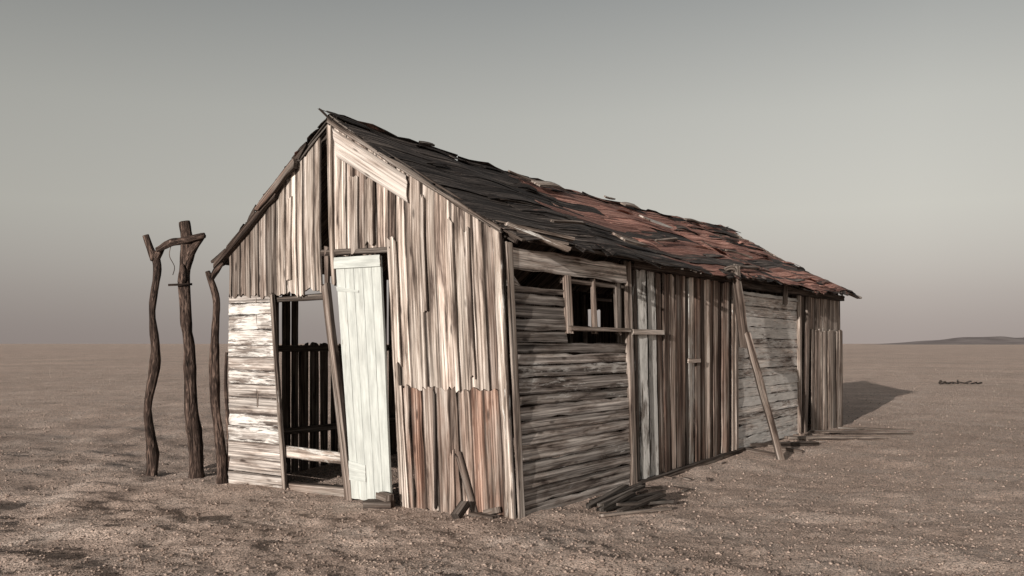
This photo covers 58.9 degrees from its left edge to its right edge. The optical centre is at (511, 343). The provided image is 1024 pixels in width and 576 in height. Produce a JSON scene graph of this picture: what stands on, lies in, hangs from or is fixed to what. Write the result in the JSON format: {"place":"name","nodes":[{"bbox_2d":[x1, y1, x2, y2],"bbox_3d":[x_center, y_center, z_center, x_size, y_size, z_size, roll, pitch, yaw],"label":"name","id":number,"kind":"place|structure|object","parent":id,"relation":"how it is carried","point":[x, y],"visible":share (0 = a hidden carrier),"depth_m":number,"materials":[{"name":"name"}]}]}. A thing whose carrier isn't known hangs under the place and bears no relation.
{"place":"outdoors","nodes":[
{"label":"outdoors","id":0,"kind":"place"},
{"bbox_2d":[0,344,1023,575],"bbox_3d":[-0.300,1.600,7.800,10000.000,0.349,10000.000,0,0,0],"label":"desert ground","id":1,"kind":"structure","parent":0,"point":[911,367],"depth_m":9.52,"materials":[{"name":"brown gravel"}]},
{"bbox_2d":[143,234,163,475],"bbox_3d":[-4.324,0.212,11.035,0.337,3.086,0.160,0,0,13],"label":"forked wooden pole","id":2,"kind":"object","parent":1,"relation":"on","point":[152,455],"visible":0.87,"depth_m":11.01,"materials":[{"name":"brown wood"}]},
{"bbox_2d":[155,220,205,478],"bbox_3d":[-3.944,0.155,10.670,0.858,3.192,0.308,0,0,24],"label":"forked wooden pole","id":3,"kind":"object","parent":1,"relation":"on","point":[188,242],"visible":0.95,"depth_m":10.57,"materials":[{"name":"brown wood"}]},
{"bbox_2d":[205,262,231,483],"bbox_3d":[-3.336,0.409,10.267,0.314,2.690,0.173,0,0,9],"label":"forked wooden pole","id":4,"kind":"object","parent":1,"relation":"on","point":[222,459],"visible":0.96,"depth_m":10.25,"materials":[{"name":"brown wood"}]},
{"bbox_2d":[228,295,286,487],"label":"painted gable boards","id":5,"kind":"object","parent":1,"relation":"on","point":[254,456],"visible":0.97,"depth_m":10.03,"materials":[{"name":"grey wood"}]},
{"bbox_2d":[211,118,515,518],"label":"gable boards","id":6,"kind":"object","parent":1,"relation":"on","point":[443,250],"visible":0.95,"depth_m":8.70,"materials":[{"name":"brown wood"}]},
{"bbox_2d":[334,255,391,499],"bbox_3d":[-1.476,0.338,9.011,0.804,2.428,0.112,0,0,34],"label":"plank door","id":7,"kind":"structure","parent":6,"relation":"attached to","point":[359,287],"depth_m":8.97,"materials":[{"name":"paint"}]},
{"bbox_2d":[332,129,407,202],"bbox_3d":[-1.424,-1.778,8.998,1.014,0.849,0.023,0,0,34],"label":"rake panel","id":8,"kind":"object","parent":6,"relation":"attached to","point":[367,163],"visible":1,"depth_m":8.97,"materials":[{"name":"beige wood"}]},
{"bbox_2d":[363,491,500,518],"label":"wooden blocks","id":9,"kind":"object","parent":1,"relation":"on","point":[384,500],"depth_m":8.16,"materials":[{"name":"brown wood"}]},
{"bbox_2d":[233,124,835,514],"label":"frame timbers","id":10,"kind":"object","parent":1,"relation":"on","point":[534,275],"visible":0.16,"depth_m":9.99,"materials":[{"name":"brown wood"}]},
{"bbox_2d":[231,272,617,474],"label":"back wall boards","id":11,"kind":"object","parent":10,"relation":"attached to","point":[300,361],"visible":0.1,"depth_m":11.39,"materials":[{"name":"brown wood"}]},
{"bbox_2d":[223,115,850,294],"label":"roof deck","id":12,"kind":"structure","parent":10,"relation":"on","point":[545,280],"depth_m":14.10,"materials":[{"name":"brown wood"}]},
{"bbox_2d":[318,108,861,305],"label":"loose roof boards","id":13,"kind":"object","parent":12,"relation":"on","point":[562,245],"visible":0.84,"depth_m":9.98,"materials":[{"name":"brown wood"}]},
{"bbox_2d":[228,110,859,297],"bbox_3d":[1.755,-1.629,13.964,4.488,1.648,11.881,0,0,34],"label":"roof felt","id":14,"kind":"object","parent":10,"relation":"on","point":[478,187],"visible":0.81,"depth_m":11.13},
{"bbox_2d":[502,230,844,518],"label":"side boards","id":15,"kind":"object","parent":10,"relation":"attached to","point":[656,429],"visible":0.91,"depth_m":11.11,"materials":[{"name":"brown wood"}]},
{"bbox_2d":[586,482,673,516],"bbox_3d":[1.190,1.508,8.712,0.688,0.173,1.319,0,0,37],"label":"broken plank pile","id":16,"kind":"object","parent":1,"relation":"on","point":[627,498],"visible":1,"depth_m":8.65,"materials":[{"name":"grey wood"}]},
{"bbox_2d":[661,233,836,424],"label":"gable boards","id":17,"kind":"object","parent":1,"relation":"on","point":[809,401],"visible":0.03,"depth_m":18.07,"materials":[{"name":"brown wood"}]},
{"bbox_2d":[724,265,784,459],"bbox_3d":[3.225,0.328,12.139,1.183,2.708,0.217,0,0,-35],"label":"leaning prop post","id":18,"kind":"object","parent":1,"relation":"on","point":[745,340],"visible":0.98,"depth_m":12.07,"materials":[{"name":"brown wood"}]},
{"bbox_2d":[637,427,915,493],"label":"fallen boards","id":19,"kind":"object","parent":1,"relation":"on","point":[808,442],"visible":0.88,"depth_m":14.22,"materials":[{"name":"brown wood"}]},
{"bbox_2d":[938,380,981,383],"bbox_3d":[17.520,1.518,35.459,1.781,0.207,0.802,0,0,7],"label":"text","id":20,"kind":"object","parent":1,"relation":"on","point":[951,382],"visible":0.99,"depth_m":35.33,"materials":[{"name":"brown wood"}]},
{"bbox_2d":[0,0,1023,343],"label":"sky","id":21,"kind":"structure","parent":0,"point":[873,148],"materials":[{"name":"grey"}]},
{"bbox_2d":[886,336,1023,344],"bbox_3d":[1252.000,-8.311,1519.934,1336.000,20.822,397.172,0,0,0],"label":"distant hills","id":22,"kind":"structure","parent":0,"point":[999,340],"depth_m":1434.74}
]}

